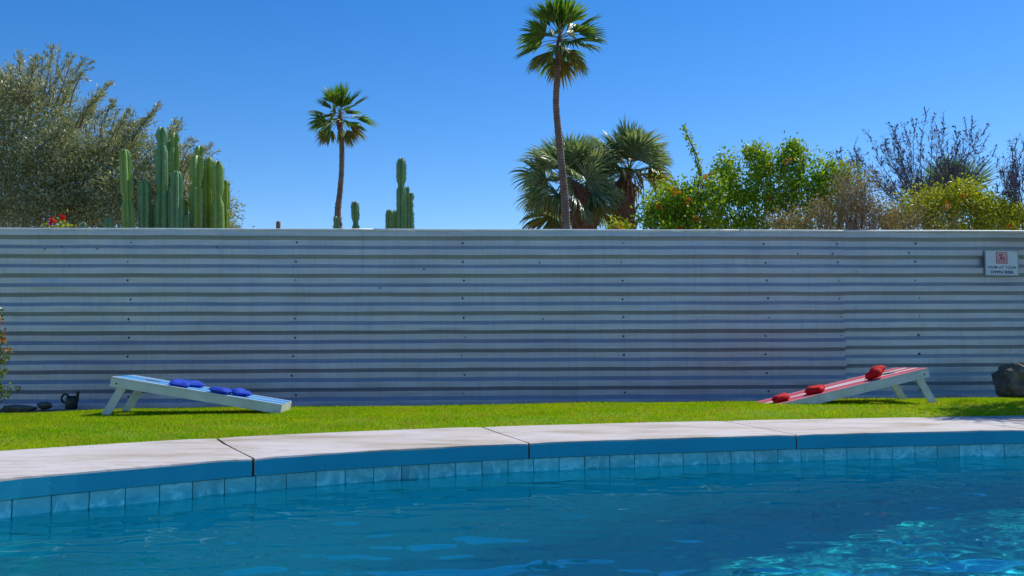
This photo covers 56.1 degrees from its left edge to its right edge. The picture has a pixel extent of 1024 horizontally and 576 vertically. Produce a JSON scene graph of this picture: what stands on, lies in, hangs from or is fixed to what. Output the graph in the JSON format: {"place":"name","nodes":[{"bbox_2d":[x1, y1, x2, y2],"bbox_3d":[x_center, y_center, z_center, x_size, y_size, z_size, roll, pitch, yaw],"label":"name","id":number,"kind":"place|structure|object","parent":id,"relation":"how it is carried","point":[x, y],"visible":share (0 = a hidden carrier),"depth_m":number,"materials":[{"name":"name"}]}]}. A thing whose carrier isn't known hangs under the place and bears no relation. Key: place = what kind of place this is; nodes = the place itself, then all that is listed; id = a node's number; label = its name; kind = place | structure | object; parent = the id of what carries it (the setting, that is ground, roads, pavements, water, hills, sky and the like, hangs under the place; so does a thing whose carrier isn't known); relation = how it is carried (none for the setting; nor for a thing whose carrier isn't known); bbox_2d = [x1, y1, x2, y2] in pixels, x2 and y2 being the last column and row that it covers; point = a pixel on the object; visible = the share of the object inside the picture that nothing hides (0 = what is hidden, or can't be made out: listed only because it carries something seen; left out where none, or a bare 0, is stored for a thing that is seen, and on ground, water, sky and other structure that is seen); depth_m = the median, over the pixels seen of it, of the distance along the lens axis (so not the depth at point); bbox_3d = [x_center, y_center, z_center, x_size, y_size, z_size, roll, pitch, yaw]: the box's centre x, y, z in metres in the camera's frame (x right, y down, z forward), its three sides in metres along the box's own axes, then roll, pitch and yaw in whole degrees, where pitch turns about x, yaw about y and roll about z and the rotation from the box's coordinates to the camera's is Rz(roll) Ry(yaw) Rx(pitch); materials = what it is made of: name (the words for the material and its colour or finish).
{"place":"outdoors","nodes":[
{"label":"outdoors","id":0,"kind":"place"},
{"bbox_2d":[0,396,1023,450],"bbox_3d":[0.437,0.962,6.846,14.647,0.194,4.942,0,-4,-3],"label":"grass","id":1,"kind":"structure","parent":0,"point":[189,417],"depth_m":7.41,"materials":[{"name":"green plant"}]},
{"bbox_2d":[0,307,20,402],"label":"leafy shrub","id":2,"kind":"object","parent":1,"relation":"on","point":[2,338],"visible":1,"depth_m":8.28,"materials":[{"name":"green plant"}]},
{"bbox_2d":[101,375,291,414],"bbox_3d":[-2.633,0.905,8.116,1.441,0.338,0.610,0,-4,-5],"label":"cornhole board","id":3,"kind":"object","parent":1,"relation":"on","point":[138,385],"visible":0.8,"depth_m":7.84,"materials":[{"name":"white paint"}]},
{"bbox_2d":[169,379,190,387],"bbox_3d":[-2.748,0.789,7.943,0.163,0.076,0.165,1,-4,-13],"label":"bean bag","id":4,"kind":"object","parent":3,"relation":"on","point":[181,383],"visible":1,"depth_m":7.88,"materials":[{"name":"blue fabric"}]},
{"bbox_2d":[186,380,205,387],"bbox_3d":[-2.715,0.815,8.175,0.164,0.071,0.164,-4,-6,45],"label":"bean bag","id":5,"kind":"object","parent":3,"relation":"on","point":[196,383],"visible":0.77,"depth_m":8.13,"materials":[{"name":"blue fabric"}]},
{"bbox_2d":[209,386,231,394],"bbox_3d":[-2.410,0.849,7.941,0.167,0.072,0.170,0,-4,0],"label":"bean bag","id":6,"kind":"object","parent":3,"relation":"on","point":[219,390],"visible":1,"depth_m":7.87,"materials":[{"name":"blue fabric"}]},
{"bbox_2d":[231,388,251,395],"bbox_3d":[-2.281,0.875,8.052,0.163,0.075,0.165,2,-5,-34],"label":"bean bag","id":7,"kind":"object","parent":3,"relation":"on","point":[239,392],"visible":0.89,"depth_m":8.00,"materials":[{"name":"blue fabric"}]},
{"bbox_2d":[756,368,936,404],"bbox_3d":[2.997,0.926,8.718,1.488,0.400,0.610,0,-4,-5],"label":"cornhole board","id":8,"kind":"object","parent":1,"relation":"on","point":[893,378],"visible":0.69,"depth_m":8.47,"materials":[{"name":"white paint"}]},
{"bbox_2d":[771,393,789,402],"bbox_3d":[2.387,0.978,8.531,0.161,0.092,0.165,-1,-4,12],"label":"bean bag","id":9,"kind":"object","parent":8,"relation":"on","point":[781,397],"visible":0.98,"depth_m":8.47,"materials":[{"name":"red fabric"}]},
{"bbox_2d":[804,384,825,394],"bbox_3d":[2.699,0.908,8.553,0.168,0.094,0.170,-3,-5,29],"label":"bean bag","id":10,"kind":"object","parent":8,"relation":"on","point":[809,390],"visible":0.98,"depth_m":8.51,"materials":[{"name":"red fabric"}]},
{"bbox_2d":[864,365,885,379],"bbox_3d":[3.243,0.756,8.570,0.148,0.136,0.179,3,-5,-38],"label":"bean bag","id":11,"kind":"object","parent":8,"relation":"on","point":[873,372],"visible":1,"depth_m":8.54,"materials":[{"name":"red fabric"}]},
{"bbox_2d":[0,0,1023,229],"label":"sky","id":12,"kind":"structure","parent":0,"point":[443,84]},
{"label":"planting bed soil","id":13,"kind":"structure","parent":0,"visible":0},
{"bbox_2d":[0,405,37,412],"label":"rock","id":14,"kind":"object","parent":13,"relation":"on","point":[16,408],"visible":0.87,"depth_m":9.02,"materials":[{"name":"grey stone"}]},
{"bbox_2d":[37,402,52,410],"bbox_3d":[-4.495,1.136,9.237,0.141,0.086,0.108,0,-4,0],"label":"rock","id":15,"kind":"object","parent":13,"relation":"on","point":[42,406],"visible":1,"depth_m":9.21,"materials":[{"name":"grey stone"}]},
{"bbox_2d":[60,391,79,408],"bbox_3d":[-4.184,1.063,9.104,0.165,0.168,0.109,-3,-5,28],"label":"watering can","id":16,"kind":"object","parent":13,"relation":"on","point":[70,402],"visible":1,"depth_m":9.06,"materials":[{"name":"black plastic"}]},
{"bbox_2d":[0,228,1023,412],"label":"corrugated fence","id":17,"kind":"object","parent":13,"relation":"on","point":[356,317],"visible":0.86,"depth_m":9.98,"materials":[{"name":"metal"}]},
{"bbox_2d":[984,250,1018,275],"bbox_3d":[5.253,-0.268,10.299,0.377,0.282,0.010,0,-4,-3],"label":"pool sign","id":18,"kind":"object","parent":17,"relation":"attached to","point":[1001,262],"visible":1,"depth_m":10.30,"materials":[{"name":"white"}]},
{"bbox_2d":[991,362,1023,397],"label":"rock","id":19,"kind":"object","parent":13,"relation":"on","point":[1008,380],"visible":0.85,"depth_m":9.38,"materials":[{"name":"grey stone"}]},
{"label":"desert ground","id":20,"kind":"structure","parent":0,"visible":0},
{"bbox_2d":[40,209,76,227],"bbox_3d":[-5.338,0.267,11.246,0.436,2.421,0.211,0,-4,0],"label":"red flower plant","id":21,"kind":"object","parent":20,"relation":"on","point":[61,221],"visible":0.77,"depth_m":11.29,"materials":[{"name":"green plant"}]},
{"bbox_2d":[79,222,87,227],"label":"columnar cactus","id":22,"kind":"object","parent":20,"relation":"on","point":[83,224],"visible":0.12,"depth_m":12.06,"materials":[{"name":"green plant"}]},
{"bbox_2d":[102,217,114,227],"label":"columnar cactus","id":23,"kind":"object","parent":20,"relation":"on","point":[108,222],"visible":0.1,"depth_m":12.06,"materials":[{"name":"green plant"}]},
{"bbox_2d":[118,149,134,227],"bbox_3d":[-4.935,-0.125,12.246,0.236,3.344,0.190,0,-4,0],"label":"columnar cactus","id":24,"kind":"object","parent":20,"relation":"on","point":[127,216],"visible":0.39,"depth_m":12.29,"materials":[{"name":"green plant"}]},
{"bbox_2d":[0,42,255,227],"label":"olive tree","id":25,"kind":"object","parent":20,"relation":"on","point":[61,175],"visible":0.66,"depth_m":14.81,"materials":[{"name":"green plant"}]},
{"bbox_2d":[137,126,189,227],"bbox_3d":[-4.423,-0.265,12.491,0.762,3.652,0.648,-1,-4,16],"label":"columnar cactus","id":26,"kind":"object","parent":20,"relation":"on","point":[169,209],"visible":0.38,"depth_m":12.38,"materials":[{"name":"green plant"}]},
{"bbox_2d":[188,146,230,227],"bbox_3d":[-4.016,-0.185,12.700,0.550,3.520,0.629,0,-4,0],"label":"columnar cactus","id":27,"kind":"object","parent":20,"relation":"on","point":[209,200],"visible":0.37,"depth_m":12.58,"materials":[{"name":"green plant"}]},
{"bbox_2d":[276,221,280,228],"bbox_3d":[-3.182,0.341,13.010,0.063,2.507,0.063,0,-4,0],"label":"cut cactus stub","id":28,"kind":"object","parent":20,"relation":"on","point":[278,224],"visible":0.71,"depth_m":13.07,"materials":[{"name":"brown plant"}]},
{"bbox_2d":[332,216,339,228],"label":"columnar cactus","id":29,"kind":"object","parent":20,"relation":"on","point":[336,223],"visible":0.11,"depth_m":13.68,"materials":[{"name":"green plant"}]},
{"bbox_2d":[306,82,376,228],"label":"tall palm","id":30,"kind":"object","parent":20,"relation":"on","point":[337,97],"visible":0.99,"depth_m":45.39,"materials":[{"name":"green plant"}]},
{"bbox_2d":[350,201,359,228],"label":"columnar cactus","id":31,"kind":"object","parent":20,"relation":"on","point":[355,209],"visible":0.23,"depth_m":14.08,"materials":[{"name":"green plant"}]},
{"bbox_2d":[385,158,414,228],"bbox_3d":[-1.704,-0.143,14.660,0.468,3.694,0.387,0,-4,0],"label":"columnar cactus","id":32,"kind":"object","parent":20,"relation":"on","point":[402,215],"visible":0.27,"depth_m":14.61,"materials":[{"name":"green plant"}]},
{"bbox_2d":[0,444,1023,517],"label":"swimming pool","id":33,"kind":"structure","parent":20,"relation":"in","point":[89,499],"depth_m":5.14,"materials":[{"name":"tile"}]},
{"bbox_2d":[0,456,1023,575],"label":"pool water","id":34,"kind":"structure","parent":33,"relation":"in","point":[957,516],"depth_m":3.59,"materials":[{"name":"blue liquid"}]},
{"bbox_2d":[0,416,1023,500],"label":"pool coping","id":35,"kind":"object","parent":33,"relation":"on","point":[29,473],"visible":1,"depth_m":5.37,"materials":[{"name":"concrete"}]},
{"bbox_2d":[513,0,607,228],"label":"tall palm","id":36,"kind":"object","parent":20,"relation":"on","point":[561,14],"visible":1,"depth_m":31.35,"materials":[{"name":"green plant"}]},
{"bbox_2d":[507,131,628,228],"bbox_3d":[2.213,-1.385,36.204,4.422,9.252,5.029,1,-4,-15],"label":"fan palm","id":37,"kind":"object","parent":20,"relation":"on","point":[591,208],"visible":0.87,"depth_m":35.65,"materials":[{"name":"green plant"}]},
{"bbox_2d":[602,214,636,228],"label":"shrub","id":38,"kind":"object","parent":20,"relation":"on","point":[616,224],"visible":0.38,"depth_m":14.23,"materials":[{"name":"yellow plant"}]},
{"bbox_2d":[574,113,674,228],"bbox_3d":[4.481,-1.718,37.307,4.166,10.036,4.288,-2,-5,24],"label":"fan palm","id":39,"kind":"object","parent":20,"relation":"on","point":[633,143],"visible":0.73,"depth_m":36.86,"materials":[{"name":"green plant"}]},
{"bbox_2d":[630,122,739,229],"bbox_3d":[2.590,-0.435,14.697,1.639,4.239,1.366,2,-5,-28],"label":"flowering shrub","id":40,"kind":"object","parent":20,"relation":"on","point":[676,208],"visible":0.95,"depth_m":14.58,"materials":[{"name":"green plant"}]},
{"bbox_2d":[701,130,870,229],"bbox_3d":[4.295,-0.425,15.146,2.926,4.266,1.615,0,-4,0],"label":"broadleaf shrub","id":41,"kind":"object","parent":20,"relation":"on","point":[789,188],"visible":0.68,"depth_m":15.22,"materials":[{"name":"green plant"}]},
{"bbox_2d":[829,137,877,228],"bbox_3d":[5.593,-0.436,15.763,0.724,4.363,1.161,-3,-5,32],"label":"bare tree","id":42,"kind":"object","parent":20,"relation":"on","point":[855,151],"visible":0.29,"depth_m":16.04,"materials":[{"name":"brown plant"}]},
{"bbox_2d":[745,150,973,229],"bbox_3d":[5.289,-0.240,14.231,3.487,3.754,1.324,0,-4,0],"label":"dry shrub","id":43,"kind":"object","parent":20,"relation":"on","point":[861,212],"visible":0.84,"depth_m":14.24,"materials":[{"name":"brown plant"}]},
{"bbox_2d":[848,106,996,229],"bbox_3d":[7.057,-0.676,16.127,2.738,4.881,1.415,0,-4,0],"label":"bare tree","id":44,"kind":"object","parent":20,"relation":"on","point":[911,170],"visible":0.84,"depth_m":16.19,"materials":[{"name":"plant"}]},
{"bbox_2d":[876,168,1023,229],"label":"yellow green shrub","id":45,"kind":"object","parent":20,"relation":"on","point":[1002,216],"visible":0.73,"depth_m":14.75,"materials":[{"name":"green plant"}]},
{"bbox_2d":[906,153,1000,226],"bbox_3d":[11.992,-0.995,26.128,2.517,5.558,2.842,-4,-5,40],"label":"fan palm","id":46,"kind":"object","parent":20,"relation":"on","point":[982,174],"visible":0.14,"depth_m":26.02,"materials":[{"name":"green plant"}]},
{"bbox_2d":[990,133,1023,229],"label":"bare tree","id":47,"kind":"object","parent":20,"relation":"on","point":[1012,178],"visible":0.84,"depth_m":15.12,"materials":[{"name":"brown plant"}]}
]}

